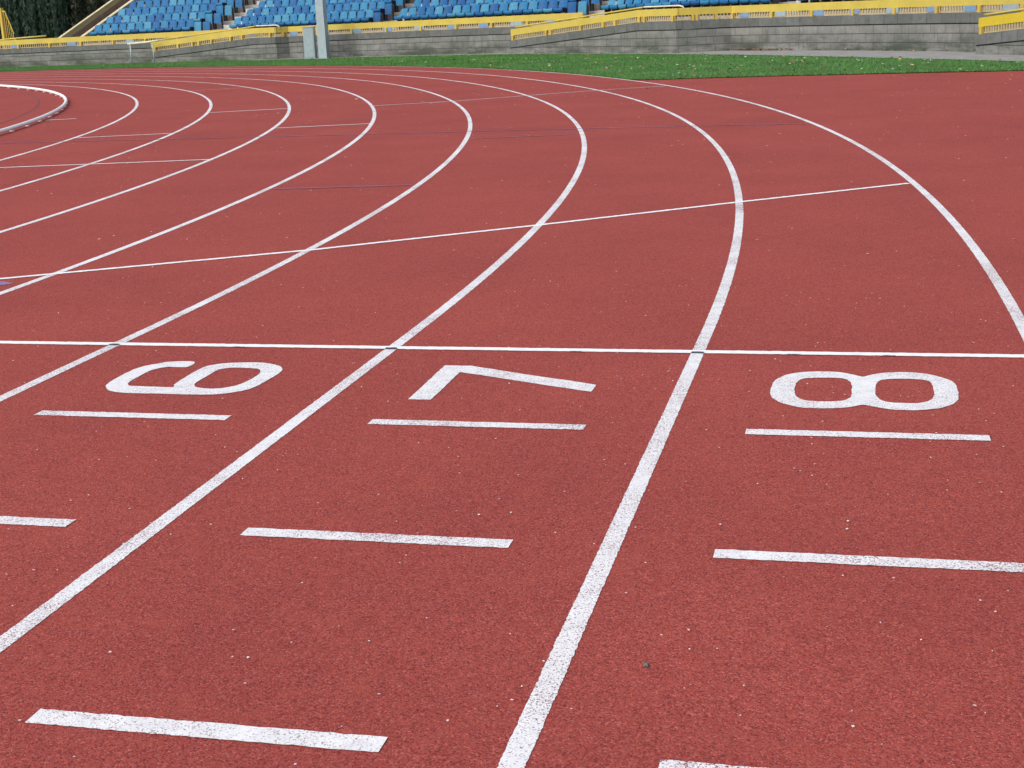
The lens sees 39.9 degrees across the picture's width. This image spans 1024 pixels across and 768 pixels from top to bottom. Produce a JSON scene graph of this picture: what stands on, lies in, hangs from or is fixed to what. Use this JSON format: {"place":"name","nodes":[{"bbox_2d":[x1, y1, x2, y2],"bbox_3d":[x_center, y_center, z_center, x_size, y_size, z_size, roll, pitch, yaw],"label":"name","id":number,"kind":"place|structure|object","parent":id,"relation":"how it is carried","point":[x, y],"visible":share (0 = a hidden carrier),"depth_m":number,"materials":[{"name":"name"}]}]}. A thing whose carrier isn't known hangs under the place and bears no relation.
{"place":"outdoors","nodes":[
{"label":"outdoors","id":0,"kind":"place"},
{"bbox_2d":[0,66,1023,767],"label":"running track","id":1,"kind":"structure","parent":0,"point":[876,220],"depth_m":4.58,"materials":[{"name":"red rubber"}]},
{"bbox_2d":[0,84,67,133],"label":"track kerb","id":2,"kind":"structure","parent":1,"relation":"on","point":[30,121],"depth_m":22.33,"materials":[{"name":"metal"}]},
{"bbox_2d":[0,53,1023,79],"bbox_3d":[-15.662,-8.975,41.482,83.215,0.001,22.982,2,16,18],"label":"grass verge","id":3,"kind":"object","parent":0,"point":[801,66],"depth_m":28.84,"materials":[{"name":"green plant"}]},
{"bbox_2d":[302,26,316,58],"bbox_3d":[-6.746,-11.392,47.072,0.390,1.050,0.330,-1,15,7],"label":"utility cabinet","id":4,"kind":"object","parent":3,"relation":"on","point":[309,41],"visible":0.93,"depth_m":46.94,"materials":[{"name":"grey metal"}]},
{"bbox_2d":[315,0,333,58],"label":"floodlight mast","id":5,"kind":"object","parent":3,"relation":"on","point":[322,34],"visible":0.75,"depth_m":46.42,"materials":[{"name":"grey metal"}]},
{"bbox_2d":[0,11,1022,67],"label":"block wall","id":6,"kind":"structure","parent":3,"relation":"on","point":[954,32],"depth_m":36.80,"materials":[{"name":"grey concrete"}]},
{"bbox_2d":[0,28,266,48],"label":"railing","id":7,"kind":"object","parent":6,"relation":"on","point":[72,41],"visible":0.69,"depth_m":52.13,"materials":[{"name":"yellow metal"}]},
{"bbox_2d":[284,12,583,35],"bbox_3d":[-2.797,-11.510,45.244,12.514,0.400,0.558,8,18,35],"label":"railing","id":8,"kind":"object","parent":6,"relation":"on","point":[481,22],"visible":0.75,"depth_m":45.00,"materials":[{"name":"yellow metal"}]},
{"bbox_2d":[731,0,1023,18],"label":"railing","id":9,"kind":"object","parent":6,"relation":"on","point":[854,8],"visible":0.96,"depth_m":32.93,"materials":[{"name":"yellow metal"}]},
{"bbox_2d":[84,0,1020,45],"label":"grandstand","id":10,"kind":"object","parent":3,"relation":"on","point":[250,5],"visible":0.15,"depth_m":48.61,"materials":[{"name":"concrete"}]},
{"bbox_2d":[89,25,102,42],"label":"stadium seat","id":11,"kind":"object","parent":10,"relation":"on","point":[97,29],"visible":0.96,"depth_m":54.65,"materials":[{"name":"plastic"}]},
{"bbox_2d":[98,24,110,41],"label":"stadium seat","id":12,"kind":"object","parent":10,"relation":"on","point":[106,27],"visible":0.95,"depth_m":54.48,"materials":[{"name":"plastic"}]},
{"bbox_2d":[106,24,120,41],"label":"stadium seat","id":13,"kind":"object","parent":10,"relation":"on","point":[114,27],"visible":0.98,"depth_m":54.33,"materials":[{"name":"plastic"}]},
{"bbox_2d":[114,23,126,41],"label":"stadium seat","id":14,"kind":"object","parent":10,"relation":"on","point":[121,28],"visible":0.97,"depth_m":54.17,"materials":[{"name":"plastic"}]},
{"bbox_2d":[122,23,135,33],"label":"stadium seat","id":15,"kind":"object","parent":10,"relation":"on","point":[130,26],"visible":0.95,"depth_m":54.02,"materials":[{"name":"plastic"}]},
{"bbox_2d":[130,23,143,40],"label":"stadium seat","id":16,"kind":"object","parent":10,"relation":"on","point":[139,26],"visible":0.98,"depth_m":53.84,"materials":[{"name":"plastic"}]},
{"bbox_2d":[139,22,151,39],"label":"stadium seat","id":17,"kind":"object","parent":10,"relation":"on","point":[147,25],"visible":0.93,"depth_m":53.70,"materials":[{"name":"plastic"}]},
{"bbox_2d":[147,22,160,39],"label":"stadium seat","id":18,"kind":"object","parent":10,"relation":"on","point":[155,25],"visible":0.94,"depth_m":53.54,"materials":[{"name":"plastic"}]},
{"bbox_2d":[156,21,168,38],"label":"stadium seat","id":19,"kind":"object","parent":10,"relation":"on","point":[164,24],"visible":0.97,"depth_m":53.38,"materials":[{"name":"plastic"}]},
{"bbox_2d":[164,21,177,38],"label":"stadium seat","id":20,"kind":"object","parent":10,"relation":"on","point":[172,24],"visible":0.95,"depth_m":53.21,"materials":[{"name":"plastic"}]},
{"bbox_2d":[173,20,185,31],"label":"stadium seat","id":21,"kind":"object","parent":10,"relation":"on","point":[181,23],"visible":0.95,"depth_m":53.06,"materials":[{"name":"plastic"}]},
{"bbox_2d":[182,20,194,31],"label":"stadium seat","id":22,"kind":"object","parent":10,"relation":"on","point":[189,24],"visible":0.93,"depth_m":52.90,"materials":[{"name":"plastic"}]},
{"bbox_2d":[194,22,202,30],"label":"stadium seat","id":23,"kind":"object","parent":10,"relation":"on","point":[198,26],"visible":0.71,"depth_m":52.71,"materials":[{"name":"plastic"}]},
{"bbox_2d":[193,12,205,21],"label":"stadium seat","id":24,"kind":"object","parent":10,"relation":"on","point":[201,15],"visible":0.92,"depth_m":53.47,"materials":[{"name":"plastic"}]},
{"bbox_2d":[203,21,211,30],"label":"stadium seat","id":25,"kind":"object","parent":10,"relation":"on","point":[207,25],"visible":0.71,"depth_m":52.56,"materials":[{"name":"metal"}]},
{"bbox_2d":[205,13,214,29],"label":"stadium seat","id":26,"kind":"object","parent":10,"relation":"on","point":[209,17],"visible":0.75,"depth_m":53.30,"materials":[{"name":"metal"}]},
{"bbox_2d":[204,4,216,13],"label":"stadium seat","id":27,"kind":"object","parent":10,"relation":"on","point":[211,7],"visible":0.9,"depth_m":54.08,"materials":[{"name":"plastic"}]},
{"bbox_2d":[214,13,223,28],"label":"stadium seat","id":28,"kind":"object","parent":10,"relation":"on","point":[218,17],"visible":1,"depth_m":53.16,"materials":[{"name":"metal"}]},
{"bbox_2d":[216,5,224,20],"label":"stadium seat","id":29,"kind":"object","parent":10,"relation":"on","point":[220,9],"visible":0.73,"depth_m":53.89,"materials":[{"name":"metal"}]},
{"bbox_2d":[224,5,233,20],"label":"stadium seat","id":30,"kind":"object","parent":10,"relation":"on","point":[229,9],"visible":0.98,"depth_m":53.76,"materials":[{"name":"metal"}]},
{"bbox_2d":[229,17,241,28],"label":"stadium seat","id":31,"kind":"object","parent":10,"relation":"on","point":[238,20],"visible":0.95,"depth_m":51.98,"materials":[{"name":"plastic"}]},
{"bbox_2d":[235,0,244,12],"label":"stadium seat","id":32,"kind":"object","parent":10,"relation":"on","point":[239,3],"visible":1,"depth_m":54.35,"materials":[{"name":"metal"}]},
{"bbox_2d":[237,17,249,28],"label":"stadium seat","id":33,"kind":"object","parent":10,"relation":"on","point":[245,20],"visible":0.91,"depth_m":51.80,"materials":[{"name":"plastic"}]},
{"bbox_2d":[245,17,257,27],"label":"stadium seat","id":34,"kind":"object","parent":10,"relation":"on","point":[253,20],"visible":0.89,"depth_m":51.63,"materials":[{"name":"plastic"}]},
{"bbox_2d":[253,16,265,34],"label":"stadium seat","id":35,"kind":"object","parent":10,"relation":"on","point":[261,19],"visible":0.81,"depth_m":51.47,"materials":[{"name":"plastic"}]},
{"bbox_2d":[261,16,273,27],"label":"stadium seat","id":36,"kind":"object","parent":10,"relation":"on","point":[269,19],"visible":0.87,"depth_m":51.30,"materials":[{"name":"plastic"}]},
{"bbox_2d":[269,15,281,33],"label":"stadium seat","id":37,"kind":"object","parent":10,"relation":"on","point":[277,18],"visible":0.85,"depth_m":51.12,"materials":[{"name":"plastic"}]},
{"bbox_2d":[277,15,289,33],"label":"stadium seat","id":38,"kind":"object","parent":10,"relation":"on","point":[284,19],"visible":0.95,"depth_m":50.94,"materials":[{"name":"plastic"}]},
{"bbox_2d":[285,14,297,33],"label":"stadium seat","id":39,"kind":"object","parent":10,"relation":"on","point":[293,17],"visible":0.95,"depth_m":50.77,"materials":[{"name":"plastic"}]},
{"bbox_2d":[293,14,306,32],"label":"stadium seat","id":40,"kind":"object","parent":10,"relation":"on","point":[301,17],"visible":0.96,"depth_m":50.60,"materials":[{"name":"plastic"}]},
{"bbox_2d":[297,6,309,24],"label":"stadium seat","id":41,"kind":"object","parent":10,"relation":"on","point":[306,9],"visible":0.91,"depth_m":51.35,"materials":[{"name":"plastic"}]},
{"bbox_2d":[301,13,314,25],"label":"stadium seat","id":42,"kind":"object","parent":10,"relation":"on","point":[310,16],"visible":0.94,"depth_m":50.42,"materials":[{"name":"plastic"}]},
{"bbox_2d":[327,12,339,31],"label":"stadium seat","id":43,"kind":"object","parent":10,"relation":"on","point":[335,15],"visible":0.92,"depth_m":49.91,"materials":[{"name":"plastic"}]},
{"bbox_2d":[335,12,347,30],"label":"stadium seat","id":44,"kind":"object","parent":10,"relation":"on","point":[343,15],"visible":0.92,"depth_m":49.73,"materials":[{"name":"plastic"}]},
{"bbox_2d":[338,3,351,22],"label":"stadium seat","id":45,"kind":"object","parent":10,"relation":"on","point":[347,6],"visible":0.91,"depth_m":50.49,"materials":[{"name":"plastic"}]},
{"bbox_2d":[343,11,356,30],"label":"stadium seat","id":46,"kind":"object","parent":10,"relation":"on","point":[352,14],"visible":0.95,"depth_m":49.56,"materials":[{"name":"plastic"}]},
{"bbox_2d":[347,3,359,21],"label":"stadium seat","id":47,"kind":"object","parent":10,"relation":"on","point":[355,6],"visible":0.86,"depth_m":50.31,"materials":[{"name":"plastic"}]},
{"bbox_2d":[352,11,365,29],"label":"stadium seat","id":48,"kind":"object","parent":10,"relation":"on","point":[360,14],"visible":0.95,"depth_m":49.37,"materials":[{"name":"plastic"}]},
{"bbox_2d":[361,10,373,29],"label":"stadium seat","id":49,"kind":"object","parent":10,"relation":"on","point":[369,14],"visible":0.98,"depth_m":49.20,"materials":[{"name":"plastic"}]},
{"bbox_2d":[363,2,376,21],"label":"stadium seat","id":50,"kind":"object","parent":10,"relation":"on","point":[372,5],"visible":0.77,"depth_m":49.96,"materials":[{"name":"plastic"}]},
{"bbox_2d":[373,12,382,29],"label":"stadium seat","id":51,"kind":"object","parent":10,"relation":"on","point":[377,16],"visible":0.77,"depth_m":49.01,"materials":[{"name":"plastic"}]},
{"bbox_2d":[372,1,385,20],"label":"stadium seat","id":52,"kind":"object","parent":10,"relation":"on","point":[380,5],"visible":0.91,"depth_m":49.71,"materials":[{"name":"plastic"}]},
{"bbox_2d":[385,3,394,20],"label":"stadium seat","id":53,"kind":"object","parent":10,"relation":"on","point":[389,8],"visible":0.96,"depth_m":49.58,"materials":[{"name":"plastic"}]},
{"bbox_2d":[396,0,404,11],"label":"stadium seat","id":54,"kind":"object","parent":10,"relation":"on","point":[400,2],"visible":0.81,"depth_m":50.14,"materials":[{"name":"plastic"}]},
{"bbox_2d":[394,8,408,28],"bbox_3d":[-3.772,-12.551,48.416,0.395,0.664,0.444,9,19,37],"label":"stadium seat","id":55,"kind":"object","parent":10,"relation":"on","point":[404,11],"visible":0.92,"depth_m":48.43,"materials":[{"name":"plastic"}]},
{"bbox_2d":[402,8,416,27],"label":"stadium seat","id":56,"kind":"object","parent":10,"relation":"on","point":[412,11],"visible":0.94,"depth_m":48.21,"materials":[{"name":"plastic"}]},
{"bbox_2d":[411,7,425,19],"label":"stadium seat","id":57,"kind":"object","parent":10,"relation":"on","point":[421,10],"visible":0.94,"depth_m":47.96,"materials":[{"name":"plastic"}]},
{"bbox_2d":[420,7,434,27],"bbox_3d":[-2.830,-12.410,47.710,0.395,0.664,0.444,9,19,37],"label":"stadium seat","id":58,"kind":"object","parent":10,"relation":"on","point":[430,10],"visible":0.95,"depth_m":47.72,"materials":[{"name":"plastic"}]},
{"bbox_2d":[429,6,443,26],"bbox_3d":[-2.517,-12.365,47.474,0.395,0.664,0.444,9,19,36],"label":"stadium seat","id":59,"kind":"object","parent":10,"relation":"on","point":[439,10],"visible":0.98,"depth_m":47.49,"materials":[{"name":"plastic"}]},
{"bbox_2d":[438,6,452,26],"bbox_3d":[-2.203,-12.319,47.239,0.395,0.664,0.444,9,19,38],"label":"stadium seat","id":60,"kind":"object","parent":10,"relation":"on","point":[448,9],"visible":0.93,"depth_m":47.25,"materials":[{"name":"plastic"}]},
{"bbox_2d":[447,5,461,18],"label":"stadium seat","id":61,"kind":"object","parent":10,"relation":"on","point":[457,8],"visible":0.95,"depth_m":47.02,"materials":[{"name":"plastic"}]},
{"bbox_2d":[456,5,470,25],"bbox_3d":[-1.576,-12.235,46.765,0.395,0.664,0.444,9,19,38],"label":"stadium seat","id":62,"kind":"object","parent":10,"relation":"on","point":[466,8],"visible":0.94,"depth_m":46.78,"materials":[{"name":"plastic"}]},
{"bbox_2d":[465,4,480,24],"bbox_3d":[-1.262,-12.182,46.531,0.395,0.664,0.444,9,19,36],"label":"stadium seat","id":63,"kind":"object","parent":10,"relation":"on","point":[475,8],"visible":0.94,"depth_m":46.53,"materials":[{"name":"plastic"}]},
{"bbox_2d":[475,4,489,16],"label":"stadium seat","id":64,"kind":"object","parent":10,"relation":"on","point":[485,7],"visible":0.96,"depth_m":46.30,"materials":[{"name":"plastic"}]},
{"bbox_2d":[484,3,499,24],"bbox_3d":[-0.634,-12.089,46.060,0.395,0.664,0.444,9,19,36],"label":"stadium seat","id":65,"kind":"object","parent":10,"relation":"on","point":[494,7],"visible":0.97,"depth_m":46.06,"materials":[{"name":"plastic"}]},
{"bbox_2d":[494,3,508,23],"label":"stadium seat","id":66,"kind":"object","parent":10,"relation":"on","point":[503,7],"visible":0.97,"depth_m":45.83,"materials":[{"name":"plastic"}]},
{"bbox_2d":[503,2,518,23],"bbox_3d":[-0.006,-12.000,45.588,0.395,0.664,0.444,8,18,36],"label":"stadium seat","id":67,"kind":"object","parent":10,"relation":"on","point":[513,6],"visible":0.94,"depth_m":45.59,"materials":[{"name":"plastic"}]},
{"bbox_2d":[513,2,528,15],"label":"stadium seat","id":68,"kind":"object","parent":10,"relation":"on","point":[522,6],"visible":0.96,"depth_m":45.35,"materials":[{"name":"plastic"}]},
{"bbox_2d":[523,1,538,14],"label":"stadium seat","id":69,"kind":"object","parent":10,"relation":"on","point":[533,5],"visible":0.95,"depth_m":45.12,"materials":[{"name":"plastic"}]},
{"bbox_2d":[533,1,548,22],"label":"stadium seat","id":70,"kind":"object","parent":10,"relation":"on","point":[542,5],"visible":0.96,"depth_m":44.91,"materials":[{"name":"plastic"}]},
{"bbox_2d":[543,0,559,21],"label":"stadium seat","id":71,"kind":"object","parent":10,"relation":"on","point":[553,4],"visible":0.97,"depth_m":44.65,"materials":[{"name":"plastic"}]},
{"bbox_2d":[553,0,568,20],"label":"stadium seat","id":72,"kind":"object","parent":10,"relation":"on","point":[563,4],"visible":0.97,"depth_m":44.37,"materials":[{"name":"plastic"}]},
{"bbox_2d":[567,2,577,12],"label":"stadium seat","id":73,"kind":"object","parent":10,"relation":"on","point":[572,7],"visible":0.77,"depth_m":44.16,"materials":[{"name":"plastic"}]},
{"bbox_2d":[578,1,588,17],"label":"stadium seat","id":74,"kind":"object","parent":10,"relation":"on","point":[583,6],"visible":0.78,"depth_m":43.92,"materials":[{"name":"plastic"}]},
{"bbox_2d":[591,0,601,10],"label":"stadium seat","id":75,"kind":"object","parent":10,"relation":"on","point":[593,2],"visible":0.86,"depth_m":44.49,"materials":[{"name":"plastic"}]},
{"bbox_2d":[601,0,616,14],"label":"stadium seat","id":76,"kind":"object","parent":10,"relation":"on","point":[606,8],"visible":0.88,"depth_m":43.19,"materials":[{"name":"plastic"}]},
{"bbox_2d":[609,0,625,13],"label":"stadium seat","id":77,"kind":"object","parent":10,"relation":"on","point":[614,7],"visible":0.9,"depth_m":42.92,"materials":[{"name":"plastic"}]},
{"bbox_2d":[618,0,632,11],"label":"stadium seat","id":78,"kind":"object","parent":10,"relation":"on","point":[622,7],"visible":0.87,"depth_m":42.63,"materials":[{"name":"plastic"}]},
{"bbox_2d":[627,0,640,10],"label":"stadium seat","id":79,"kind":"object","parent":10,"relation":"on","point":[629,6],"visible":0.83,"depth_m":42.35,"materials":[{"name":"plastic"}]},
{"bbox_2d":[681,0,694,15],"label":"stadium seat","id":80,"kind":"object","parent":10,"relation":"on","point":[686,4],"visible":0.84,"depth_m":40.73,"materials":[{"name":"plastic"}]},
{"bbox_2d":[700,0,712,14],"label":"stadium seat","id":81,"kind":"object","parent":10,"relation":"on","point":[705,3],"visible":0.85,"depth_m":40.19,"materials":[{"name":"plastic"}]},
{"bbox_2d":[1,50,1023,67],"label":"footpath","id":82,"kind":"structure","parent":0,"point":[921,54],"depth_m":31.51,"materials":[{"name":"concrete"}]},
{"bbox_2d":[150,36,289,62],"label":"access ramp","id":83,"kind":"structure","parent":82,"relation":"on","point":[258,48],"depth_m":49.22,"materials":[{"name":"concrete"}]},
{"bbox_2d":[151,25,279,51],"bbox_3d":[-10.489,-12.152,49.573,5.657,0.764,0.189,5,17,26],"label":"railing","id":84,"kind":"object","parent":83,"relation":"on","point":[230,34],"visible":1,"depth_m":49.52,"materials":[{"name":"yellow metal"}]},
{"bbox_2d":[274,27,287,36],"bbox_3d":[-7.933,-12.095,48.428,0.501,0.338,0.147,-11,17,-30],"label":"railing","id":85,"kind":"object","parent":83,"relation":"on","point":[282,30],"visible":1,"depth_m":48.40,"materials":[{"name":"yellow metal"}]},
{"bbox_2d":[18,48,1023,103],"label":"fallen leaves","id":86,"kind":"object","parent":82,"relation":"on","point":[760,49],"visible":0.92,"depth_m":31.15,"materials":[{"name":"brown plant"}]},
{"bbox_2d":[509,19,730,53],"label":"access ramp","id":87,"kind":"structure","parent":82,"relation":"on","point":[658,37],"depth_m":38.20,"materials":[{"name":"concrete"}]},
{"bbox_2d":[511,5,683,39],"bbox_3d":[2.212,-10.182,39.871,0.247,0.841,7.398,-13,18,-35],"label":"railing","id":88,"kind":"object","parent":87,"relation":"on","point":[635,16],"visible":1,"depth_m":39.56,"materials":[{"name":"yellow metal"}]},
{"bbox_2d":[675,6,731,20],"bbox_3d":[5.039,-9.749,37.106,1.496,0.338,0.147,-4,15,-6],"label":"railing","id":89,"kind":"object","parent":87,"relation":"on","point":[694,12],"visible":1,"depth_m":37.07,"materials":[{"name":"yellow metal"}]},
{"bbox_2d":[975,29,1023,54],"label":"access ramp","id":90,"kind":"structure","parent":82,"relation":"on","point":[1011,42],"depth_m":28.04,"materials":[{"name":"concrete"}]},
{"bbox_2d":[978,8,1023,33],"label":"railing","id":91,"kind":"object","parent":90,"relation":"on","point":[1014,19],"visible":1,"depth_m":28.07,"materials":[{"name":"yellow metal"}]},
{"label":"earth bank","id":92,"kind":"structure","parent":0,"visible":0},
{"bbox_2d":[0,0,11,47],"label":"cypress tree","id":93,"kind":"object","parent":92,"relation":"on","point":[1,5],"visible":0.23,"depth_m":61.43,"materials":[{"name":"green plant"}]},
{"bbox_2d":[2,0,25,47],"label":"cypress tree","id":94,"kind":"object","parent":92,"relation":"on","point":[12,7],"visible":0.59,"depth_m":61.16,"materials":[{"name":"green plant"}]},
{"bbox_2d":[17,0,29,46],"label":"cypress tree","id":95,"kind":"object","parent":92,"relation":"on","point":[23,30],"visible":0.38,"depth_m":61.15,"materials":[{"name":"green plant"}]},
{"bbox_2d":[21,0,43,47],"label":"cypress tree","id":96,"kind":"object","parent":92,"relation":"on","point":[32,20],"visible":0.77,"depth_m":60.78,"materials":[{"name":"green plant"}]},
{"bbox_2d":[35,0,56,46],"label":"cypress tree","id":97,"kind":"object","parent":92,"relation":"on","point":[44,24],"visible":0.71,"depth_m":60.71,"materials":[{"name":"green plant"}]},
{"bbox_2d":[47,0,70,46],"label":"cypress tree","id":98,"kind":"object","parent":92,"relation":"on","point":[61,25],"visible":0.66,"depth_m":60.57,"materials":[{"name":"green plant"}]},
{"bbox_2d":[48,0,90,28],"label":"conifer tree","id":99,"kind":"object","parent":92,"relation":"on","point":[75,6],"visible":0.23,"depth_m":60.80,"materials":[{"name":"green plant"}]},
{"bbox_2d":[78,0,108,19],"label":"conifer tree","id":100,"kind":"object","parent":92,"relation":"on","point":[94,5],"visible":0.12,"depth_m":60.65,"materials":[{"name":"green plant"}]},
{"label":"walkway","id":101,"kind":"structure","parent":0,"visible":0},
{"bbox_2d":[0,8,15,48],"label":"picket railing","id":102,"kind":"object","parent":101,"relation":"on","point":[3,26],"visible":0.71,"depth_m":55.07,"materials":[{"name":"yellow metal"}]},
{"bbox_2d":[0,35,46,48],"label":"handrail","id":103,"kind":"object","parent":101,"relation":"on","point":[23,37],"visible":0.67,"depth_m":53.96,"materials":[{"name":"yellow metal"}]},
{"bbox_2d":[58,0,139,46],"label":"staircase","id":104,"kind":"structure","parent":101,"relation":"on","point":[90,22],"depth_m":56.58,"materials":[{"name":"beige concrete"}]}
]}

